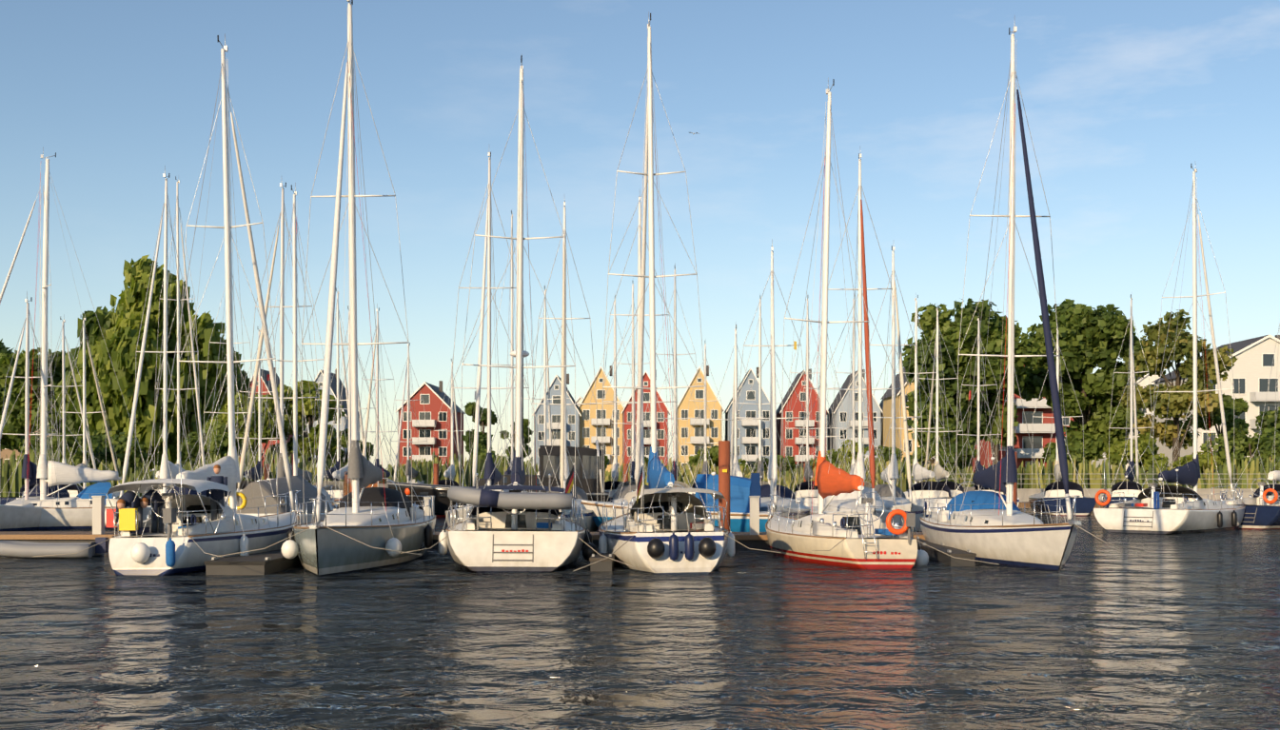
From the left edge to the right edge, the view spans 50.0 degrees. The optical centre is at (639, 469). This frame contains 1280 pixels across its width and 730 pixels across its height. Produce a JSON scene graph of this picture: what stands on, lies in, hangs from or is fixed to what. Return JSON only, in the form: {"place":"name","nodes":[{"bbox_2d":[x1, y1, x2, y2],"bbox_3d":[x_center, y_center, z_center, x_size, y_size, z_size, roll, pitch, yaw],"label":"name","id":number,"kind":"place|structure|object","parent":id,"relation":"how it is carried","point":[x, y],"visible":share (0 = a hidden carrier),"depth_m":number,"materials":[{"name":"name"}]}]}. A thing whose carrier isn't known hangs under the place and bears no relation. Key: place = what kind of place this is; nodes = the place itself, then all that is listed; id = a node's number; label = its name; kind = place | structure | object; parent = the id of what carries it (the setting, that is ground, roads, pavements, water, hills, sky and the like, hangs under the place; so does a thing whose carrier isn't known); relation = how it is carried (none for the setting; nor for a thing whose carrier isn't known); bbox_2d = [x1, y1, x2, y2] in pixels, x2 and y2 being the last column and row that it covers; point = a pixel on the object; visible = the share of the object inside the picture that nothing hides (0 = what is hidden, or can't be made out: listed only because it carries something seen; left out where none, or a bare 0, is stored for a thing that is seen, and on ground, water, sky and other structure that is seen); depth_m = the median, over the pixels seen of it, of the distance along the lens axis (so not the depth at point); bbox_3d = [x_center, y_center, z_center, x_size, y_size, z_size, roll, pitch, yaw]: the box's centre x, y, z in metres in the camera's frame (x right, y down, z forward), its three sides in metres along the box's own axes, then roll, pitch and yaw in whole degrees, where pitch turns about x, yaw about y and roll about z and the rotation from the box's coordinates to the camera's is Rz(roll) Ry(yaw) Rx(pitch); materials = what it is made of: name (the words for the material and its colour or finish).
{"place":"outdoors","nodes":[
{"label":"outdoors","id":0,"kind":"place"},
{"bbox_2d":[0,428,48,467],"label":"brown house","id":1,"kind":"structure","parent":0,"point":[6,453],"depth_m":171.20,"materials":[{"name":"white"}]},
{"bbox_2d":[239,367,293,468],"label":"red house","id":2,"kind":"structure","parent":0,"point":[265,388],"depth_m":251.07,"materials":[{"name":"white"}]},
{"bbox_2d":[297,368,362,467],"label":"blue house","id":3,"kind":"structure","parent":0,"point":[333,389],"depth_m":240.91,"materials":[{"name":"white paint"}]},
{"bbox_2d":[395,380,464,469],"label":"red house","id":4,"kind":"structure","parent":0,"point":[433,397],"depth_m":215.45,"materials":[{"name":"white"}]},
{"bbox_2d":[531,374,581,471],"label":"house","id":5,"kind":"structure","parent":0,"point":[555,387],"depth_m":232.13,"materials":[{"name":"white"}]},
{"bbox_2d":[577,365,624,472],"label":"house","id":6,"kind":"structure","parent":0,"point":[592,415],"depth_m":233.51,"materials":[{"name":"yellow"}]},
{"bbox_2d":[8,490,1255,501],"bbox_3d":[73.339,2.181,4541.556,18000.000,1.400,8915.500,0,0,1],"label":"quay wall","id":7,"kind":"structure","parent":0,"point":[1022,496],"depth_m":97.26,"materials":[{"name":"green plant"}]},
{"bbox_2d":[0,338,39,452],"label":"tree","id":8,"kind":"object","parent":7,"relation":"on","point":[7,443],"visible":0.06,"depth_m":150.96,"materials":[{"name":"green plant"}]},
{"bbox_2d":[0,347,70,438],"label":"tree","id":9,"kind":"object","parent":7,"relation":"on","point":[14,423],"visible":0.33,"depth_m":125.87,"materials":[{"name":"green plant"}]},
{"bbox_2d":[17,429,147,471],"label":"bush","id":10,"kind":"object","parent":7,"relation":"on","point":[119,445],"visible":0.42,"depth_m":99.77,"materials":[{"name":"green plant"}]},
{"bbox_2d":[54,305,115,437],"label":"tree","id":11,"kind":"object","parent":7,"relation":"on","point":[92,330],"visible":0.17,"depth_m":120.23,"materials":[{"name":"green plant"}]},
{"bbox_2d":[70,254,243,472],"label":"tree","id":12,"kind":"object","parent":7,"relation":"on","point":[123,335],"visible":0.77,"depth_m":115.45,"materials":[{"name":"green plant"}]},
{"bbox_2d":[176,420,247,464],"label":"bush","id":13,"kind":"object","parent":7,"relation":"on","point":[220,428],"visible":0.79,"depth_m":100.93,"materials":[{"name":"green plant"}]},
{"bbox_2d":[235,369,251,396],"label":"tree","id":14,"kind":"object","parent":7,"relation":"on","point":[241,382],"visible":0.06,"depth_m":125.98,"materials":[{"name":"green plant"}]},
{"bbox_2d":[204,392,291,461],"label":"tree","id":15,"kind":"object","parent":7,"relation":"on","point":[254,427],"visible":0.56,"depth_m":102.64,"materials":[{"name":"green plant"}]},
{"bbox_2d":[0,447,538,497],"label":"reeds","id":16,"kind":"object","parent":7,"relation":"on","point":[424,469],"visible":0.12,"depth_m":98.00,"materials":[{"name":"green plant"}]},
{"bbox_2d":[276,379,345,463],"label":"tree","id":17,"kind":"object","parent":7,"relation":"on","point":[308,409],"visible":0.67,"depth_m":105.17,"materials":[{"name":"green plant"}]},
{"bbox_2d":[316,428,374,467],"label":"tree","id":18,"kind":"object","parent":7,"relation":"on","point":[343,442],"visible":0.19,"depth_m":109.37,"materials":[{"name":"green plant"}]},
{"bbox_2d":[461,401,497,454],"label":"tree","id":19,"kind":"object","parent":7,"relation":"on","point":[469,410],"visible":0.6,"depth_m":199.57,"materials":[{"name":"green plant"}]},
{"bbox_2d":[477,449,508,464],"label":"bank shrub","id":20,"kind":"object","parent":7,"relation":"on","point":[482,453],"visible":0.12,"depth_m":106.41,"materials":[{"name":"green plant"}]},
{"bbox_2d":[499,418,533,457],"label":"tree","id":21,"kind":"object","parent":7,"relation":"on","point":[527,440],"visible":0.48,"depth_m":214.76,"materials":[{"name":"green plant"}]},
{"bbox_2d":[687,445,750,470],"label":"bank shrub","id":22,"kind":"object","parent":7,"relation":"on","point":[713,451],"visible":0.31,"depth_m":106.57,"materials":[{"name":"green plant"}]},
{"bbox_2d":[751,454,803,475],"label":"bank shrub","id":23,"kind":"object","parent":7,"relation":"on","point":[791,460],"visible":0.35,"depth_m":109.77,"materials":[{"name":"green plant"}]},
{"bbox_2d":[804,439,890,471],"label":"bank shrub","id":24,"kind":"object","parent":7,"relation":"on","point":[839,458],"visible":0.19,"depth_m":106.47,"materials":[{"name":"green plant"}]},
{"bbox_2d":[874,445,925,472],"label":"bank shrub","id":25,"kind":"object","parent":7,"relation":"on","point":[885,452],"visible":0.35,"depth_m":109.33,"materials":[{"name":"green plant"}]},
{"bbox_2d":[880,367,949,467],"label":"yellow house","id":26,"kind":"structure","parent":7,"relation":"on","point":[887,407],"depth_m":176.69,"materials":[{"name":"white"}]},
{"bbox_2d":[917,423,977,472],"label":"bush","id":27,"kind":"object","parent":7,"relation":"on","point":[944,437],"visible":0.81,"depth_m":106.48,"materials":[{"name":"green plant"}]},
{"bbox_2d":[902,297,1042,471],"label":"tree","id":28,"kind":"object","parent":7,"relation":"on","point":[994,335],"visible":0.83,"depth_m":114.56,"materials":[{"name":"green plant"}]},
{"bbox_2d":[984,390,1017,464],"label":"tree","id":29,"kind":"object","parent":7,"relation":"on","point":[995,445],"visible":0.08,"depth_m":148.99,"materials":[{"name":"green plant"}]},
{"bbox_2d":[1042,439,1087,468],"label":"bank shrub","id":30,"kind":"object","parent":7,"relation":"on","point":[1075,448],"visible":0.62,"depth_m":106.09,"materials":[{"name":"green plant"}]},
{"bbox_2d":[1015,298,1150,463],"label":"tree","id":31,"kind":"object","parent":7,"relation":"on","point":[1090,339],"visible":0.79,"depth_m":118.71,"materials":[{"name":"green plant"}]},
{"bbox_2d":[897,456,1279,489],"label":"reeds","id":32,"kind":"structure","parent":7,"relation":"on","point":[1089,472],"depth_m":102.39,"materials":[{"name":"green plant"}]},
{"bbox_2d":[905,473,1279,491],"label":"dock","id":33,"kind":"object","parent":7,"relation":"on","point":[1108,489],"visible":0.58,"depth_m":97.41,"materials":[{"name":"concrete"}]},
{"bbox_2d":[1102,432,1171,471],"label":"bush","id":34,"kind":"object","parent":7,"relation":"on","point":[1117,451],"visible":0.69,"depth_m":108.19,"materials":[{"name":"green plant"}]},
{"bbox_2d":[1117,309,1237,468],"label":"tree","id":35,"kind":"object","parent":7,"relation":"on","point":[1178,403],"visible":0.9,"depth_m":109.88,"materials":[{"name":"green plant"}]},
{"bbox_2d":[1170,451,1223,472],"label":"bank shrub","id":36,"kind":"object","parent":7,"relation":"on","point":[1202,459],"visible":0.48,"depth_m":103.97,"materials":[{"name":"green plant"}]},
{"bbox_2d":[1186,393,1249,471],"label":"tree","id":37,"kind":"object","parent":7,"relation":"on","point":[1241,405],"visible":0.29,"depth_m":121.87,"materials":[{"name":"green plant"}]},
{"bbox_2d":[1200,426,1279,482],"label":"bank shrub","id":38,"kind":"object","parent":7,"relation":"on","point":[1240,443],"visible":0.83,"depth_m":106.19,"materials":[{"name":"green plant"}]},
{"bbox_2d":[1255,406,1279,440],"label":"tree","id":39,"kind":"object","parent":7,"relation":"on","point":[1270,419],"visible":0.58,"depth_m":129.54,"materials":[{"name":"green plant"}]},
{"bbox_2d":[0,508,1279,729],"bbox_3d":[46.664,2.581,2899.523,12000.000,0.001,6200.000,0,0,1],"label":"water","id":40,"kind":"structure","parent":0,"point":[1171,632],"depth_m":20.26,"materials":[{"name":"grey liquid"}]},
{"bbox_2d":[0,292,79,531],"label":"yacht","id":41,"kind":"object","parent":40,"relation":"on","point":[22,514],"visible":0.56,"depth_m":60.14,"materials":[{"name":"white plastic"}]},
{"bbox_2d":[0,314,96,504],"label":"yacht","id":42,"kind":"object","parent":40,"relation":"on","point":[3,500],"visible":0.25,"depth_m":84.45,"materials":[{"name":"white metal"}]},
{"bbox_2d":[0,537,108,558],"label":"tender","id":43,"kind":"object","parent":40,"relation":"on","point":[21,549],"visible":0.94,"depth_m":40.03,"materials":[{"name":"white plastic"}]},
{"bbox_2d":[16,317,120,498],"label":"yacht","id":44,"kind":"object","parent":40,"relation":"on","point":[72,490],"visible":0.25,"depth_m":82.43,"materials":[{"name":"white metal"}]},
{"bbox_2d":[0,146,158,530],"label":"yacht","id":45,"kind":"object","parent":40,"relation":"on","point":[68,513],"visible":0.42,"depth_m":60.24,"materials":[{"name":"white plastic"}]},
{"bbox_2d":[35,33,301,575],"bbox_3d":[-11.856,-4.699,38.610,5.211,15.662,12.456,-1,0,6],"label":"yacht","id":46,"kind":"object","parent":40,"relation":"on","point":[172,534],"visible":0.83,"depth_m":36.50,"materials":[{"name":"white plastic"}]},
{"bbox_2d":[137,176,205,497],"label":"yacht","id":47,"kind":"object","parent":40,"relation":"on","point":[178,300],"visible":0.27,"depth_m":84.31,"materials":[{"name":"white metal"}]},
{"bbox_2d":[119,165,226,520],"bbox_3d":[-20.122,-4.879,58.463,3.204,16.020,10.612,0,0,1],"label":"yacht","id":48,"kind":"object","parent":40,"relation":"on","point":[165,472],"visible":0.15,"depth_m":58.10,"materials":[{"name":"white plastic"}]},
{"bbox_2d":[199,250,255,503],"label":"yacht","id":49,"kind":"object","parent":40,"relation":"on","point":[220,343],"visible":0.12,"depth_m":80.18,"materials":[{"name":"white metal"}]},
{"bbox_2d":[235,328,279,491],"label":"yacht","id":50,"kind":"object","parent":40,"relation":"on","point":[252,475],"visible":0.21,"depth_m":84.18,"materials":[{"name":"white metal"}]},
{"bbox_2d":[227,182,335,524],"bbox_3d":[-13.733,-4.149,54.028,3.013,14.559,11.089,0,0,4],"label":"yacht","id":51,"kind":"object","parent":40,"relation":"on","point":[304,485],"visible":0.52,"depth_m":53.20,"materials":[{"name":"white metal"}]},
{"bbox_2d":[236,182,343,509],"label":"yacht","id":52,"kind":"object","parent":40,"relation":"on","point":[307,476],"visible":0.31,"depth_m":56.02,"materials":[{"name":"white plastic"}]},
{"bbox_2d":[212,0,435,576],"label":"yacht","id":53,"kind":"object","parent":40,"relation":"on","point":[381,525],"visible":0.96,"depth_m":37.64,"materials":[{"name":"grey plastic"}]},
{"bbox_2d":[312,285,359,498],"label":"yacht","id":54,"kind":"object","parent":40,"relation":"on","point":[332,470],"visible":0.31,"depth_m":84.16,"materials":[{"name":"white metal"}]},
{"bbox_2d":[313,305,375,499],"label":"yacht","id":55,"kind":"object","parent":40,"relation":"on","point":[339,474],"visible":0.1,"depth_m":82.03,"materials":[{"name":"white metal"}]},
{"bbox_2d":[333,429,386,504],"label":"sailboat","id":56,"kind":"object","parent":40,"relation":"on","point":[346,485],"visible":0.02,"depth_m":66.81,"materials":[{"name":"brown wood"}]},
{"bbox_2d":[358,303,402,481],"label":"yacht","id":57,"kind":"object","parent":40,"relation":"on","point":[377,462],"visible":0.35,"depth_m":84.06,"materials":[{"name":"white metal"}]},
{"bbox_2d":[390,342,427,483],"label":"yacht","id":58,"kind":"object","parent":40,"relation":"on","point":[408,471],"visible":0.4,"depth_m":95.03,"materials":[{"name":"white metal"}]},
{"bbox_2d":[432,358,471,486],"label":"yacht","id":59,"kind":"object","parent":40,"relation":"on","point":[446,473],"visible":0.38,"depth_m":95.07,"materials":[{"name":"white metal"}]},
{"bbox_2d":[445,151,530,531],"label":"yacht","id":60,"kind":"object","parent":40,"relation":"on","point":[496,475],"visible":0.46,"depth_m":54.86,"materials":[{"name":"white plastic"}]},
{"bbox_2d":[386,439,609,517],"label":"black motor yacht","id":61,"kind":"object","parent":40,"relation":"on","point":[442,500],"visible":0.4,"depth_m":74.78,"materials":[{"name":"grey plastic"}]},
{"bbox_2d":[0,440,1017,574],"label":"pontoon","id":62,"kind":"object","parent":40,"relation":"on","point":[266,562],"visible":0.38,"depth_m":45.20,"materials":[{"name":"brown wood"}]},
{"bbox_2d":[491,210,534,474],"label":"yacht","id":63,"kind":"object","parent":40,"relation":"on","point":[508,470],"visible":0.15,"depth_m":82.95,"materials":[{"name":"white metal"}]},
{"bbox_2d":[400,54,631,572],"bbox_3d":[-3.428,-4.679,40.326,5.761,15.623,13.956,1,0,-4],"label":"yacht","id":64,"kind":"object","parent":40,"relation":"on","point":[486,535],"visible":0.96,"depth_m":35.49,"materials":[{"name":"white plastic"}]},
{"bbox_2d":[523,285,571,474],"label":"yacht","id":65,"kind":"object","parent":40,"relation":"on","point":[544,373],"visible":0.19,"depth_m":83.97,"materials":[{"name":"white metal"}]},
{"bbox_2d":[531,200,598,531],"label":"yacht","id":66,"kind":"object","parent":40,"relation":"on","point":[580,493],"visible":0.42,"depth_m":55.70,"materials":[{"name":"white plastic"}]},
{"bbox_2d":[589,295,637,502],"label":"yacht","id":67,"kind":"object","parent":40,"relation":"on","point":[608,484],"visible":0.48,"depth_m":83.85,"materials":[{"name":"white metal"}]},
{"bbox_2d":[610,283,650,491],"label":"yacht","id":68,"kind":"object","parent":40,"relation":"on","point":[633,463],"visible":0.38,"depth_m":82.83,"materials":[{"name":"white metal"}]},
{"bbox_2d":[601,196,677,513],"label":"yacht","id":69,"kind":"object","parent":40,"relation":"on","point":[625,490],"visible":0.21,"depth_m":56.91,"materials":[{"name":"white plastic"}]},
{"bbox_2d":[649,262,701,488],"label":"yacht","id":70,"kind":"object","parent":40,"relation":"on","point":[674,469],"visible":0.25,"depth_m":83.81,"materials":[{"name":"white metal"}]},
{"bbox_2d":[573,11,781,573],"bbox_3d":[0.227,-5.128,39.396,5.212,16.523,12.756,-1,0,-6],"label":"yacht","id":71,"kind":"object","parent":40,"relation":"on","point":[656,529],"visible":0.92,"depth_m":37.32,"materials":[{"name":"white plastic"}]},
{"bbox_2d":[264,463,1102,508],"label":"mooring posts","id":72,"kind":"object","parent":40,"relation":"on","point":[436,478],"visible":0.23,"depth_m":90.63,"materials":[{"name":"brown wood"}]},
{"bbox_2d":[580,472,788,531],"bbox_3d":[1.558,1.550,53.432,8.127,2.863,2.687,0,0,16],"label":"blue cruiser","id":73,"kind":"object","parent":40,"relation":"on","point":[742,489],"visible":0.19,"depth_m":51.90,"materials":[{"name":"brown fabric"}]},
{"bbox_2d":[685,343,725,488],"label":"yacht","id":74,"kind":"object","parent":40,"relation":"on","point":[704,465],"visible":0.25,"depth_m":83.78,"materials":[{"name":"white metal"}]},
{"bbox_2d":[708,324,764,484],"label":"yacht","id":75,"kind":"object","parent":40,"relation":"on","point":[735,469],"visible":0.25,"depth_m":69.80,"materials":[{"name":"white metal"}]},
{"bbox_2d":[604,456,905,492],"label":"reeds","id":76,"kind":"object","parent":40,"relation":"on","point":[789,477],"visible":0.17,"depth_m":99.08,"materials":[{"name":"green plant"}]},
{"bbox_2d":[737,298,784,485],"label":"yacht","id":77,"kind":"object","parent":40,"relation":"on","point":[759,460],"visible":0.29,"depth_m":81.72,"materials":[{"name":"white metal"}]},
{"bbox_2d":[735,238,811,518],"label":"yacht","id":78,"kind":"object","parent":40,"relation":"on","point":[771,488],"visible":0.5,"depth_m":57.63,"materials":[{"name":"white plastic"}]},
{"bbox_2d":[785,295,830,507],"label":"yacht","id":79,"kind":"object","parent":40,"relation":"on","point":[805,491],"visible":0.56,"depth_m":81.96,"materials":[{"name":"white metal"}]},
{"bbox_2d":[798,320,845,495],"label":"yacht","id":80,"kind":"object","parent":40,"relation":"on","point":[818,419],"visible":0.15,"depth_m":83.65,"materials":[{"name":"white metal"}]},
{"bbox_2d":[830,297,877,487],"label":"yacht","id":81,"kind":"object","parent":40,"relation":"on","point":[869,484],"visible":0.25,"depth_m":83.63,"materials":[{"name":"white metal"}]},
{"bbox_2d":[809,153,903,528],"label":"yacht","id":82,"kind":"object","parent":40,"relation":"on","point":[845,501],"visible":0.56,"depth_m":53.61,"materials":[{"name":"white plastic"}]},
{"bbox_2d":[765,77,998,569],"bbox_3d":[5.815,-4.346,40.681,4.913,14.961,11.856,1,0,-11],"label":"yacht","id":83,"kind":"object","parent":40,"relation":"on","point":[867,540],"visible":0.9,"depth_m":38.71,"materials":[{"name":"white plastic"}]},
{"bbox_2d":[863,245,926,531],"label":"yacht","id":84,"kind":"object","parent":40,"relation":"on","point":[902,502],"visible":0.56,"depth_m":59.56,"materials":[{"name":"white plastic"}]},
{"bbox_2d":[888,295,961,516],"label":"yacht","id":85,"kind":"object","parent":40,"relation":"on","point":[923,490],"visible":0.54,"depth_m":79.46,"materials":[{"name":"white metal"}]},
{"bbox_2d":[912,308,964,497],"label":"yacht","id":86,"kind":"object","parent":40,"relation":"on","point":[940,473],"visible":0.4,"depth_m":83.55,"materials":[{"name":"white metal"}]},
{"bbox_2d":[956,316,1019,506],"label":"yacht","id":87,"kind":"object","parent":40,"relation":"on","point":[978,464],"visible":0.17,"depth_m":82.52,"materials":[{"name":"white metal"}]},
{"bbox_2d":[919,26,1143,571],"bbox_3d":[10.854,-4.985,39.694,3.734,16.231,11.968,0,0,-5],"label":"yacht","id":88,"kind":"object","parent":40,"relation":"on","point":[994,527],"visible":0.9,"depth_m":39.29,"materials":[{"name":"white plastic"}]},
{"bbox_2d":[1028,328,1095,515],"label":"yacht","id":89,"kind":"object","parent":40,"relation":"on","point":[1084,505],"visible":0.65,"depth_m":80.64,"materials":[{"name":"blue plastic"}]},
{"bbox_2d":[1102,294,1153,507],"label":"yacht","id":90,"kind":"object","parent":40,"relation":"on","point":[1127,487],"visible":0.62,"depth_m":83.33,"materials":[{"name":"white metal"}]},
{"bbox_2d":[1093,163,1245,534],"bbox_3d":[24.268,-5.269,60.172,4.219,16.799,12.350,0,0,41],"label":"yacht","id":91,"kind":"object","parent":40,"relation":"on","point":[1184,510],"visible":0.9,"depth_m":58.31,"materials":[{"name":"white plastic"}]},
{"bbox_2d":[1220,323,1279,529],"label":"yacht","id":92,"kind":"object","parent":40,"relation":"on","point":[1262,509],"visible":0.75,"depth_m":60.55,"materials":[{"name":"blue plastic"}]},
{"bbox_2d":[0,0,1279,470],"label":"sky","id":93,"kind":"structure","parent":0,"point":[1120,98],"materials":[{"name":"blue"}]},
{"bbox_2d":[621,369,669,466],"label":"house","id":94,"kind":"structure","parent":0,"point":[627,418],"depth_m":231.86,"materials":[{"name":"red"}]},
{"bbox_2d":[677,365,724,467],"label":"house","id":95,"kind":"structure","parent":0,"point":[693,435],"depth_m":233.24,"materials":[{"name":"yellow"}]},
{"bbox_2d":[724,367,770,468],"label":"house","id":96,"kind":"structure","parent":0,"point":[746,427],"depth_m":231.59,"materials":[{"name":"white"}]},
{"bbox_2d":[776,368,828,466],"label":"house","id":97,"kind":"structure","parent":0,"point":[793,442],"depth_m":232.96,"materials":[{"name":"red"}]},
{"bbox_2d":[827,369,882,468],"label":"house","id":98,"kind":"structure","parent":0,"point":[847,403],"depth_m":231.34,"materials":[{"name":"white"}]},
{"bbox_2d":[972,365,1074,472],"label":"red house","id":99,"kind":"structure","parent":0,"point":[1039,429],"depth_m":159.12,"materials":[{"name":"white paint"}]},
{"bbox_2d":[1091,373,1160,472],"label":"white house","id":100,"kind":"structure","parent":0,"point":[1145,381],"depth_m":198.73,"materials":[{"name":"white paint"}]},
{"bbox_2d":[1151,334,1279,472],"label":"house","id":101,"kind":"structure","parent":0,"point":[1250,369],"depth_m":158.77,"materials":[{"name":"white paint"}]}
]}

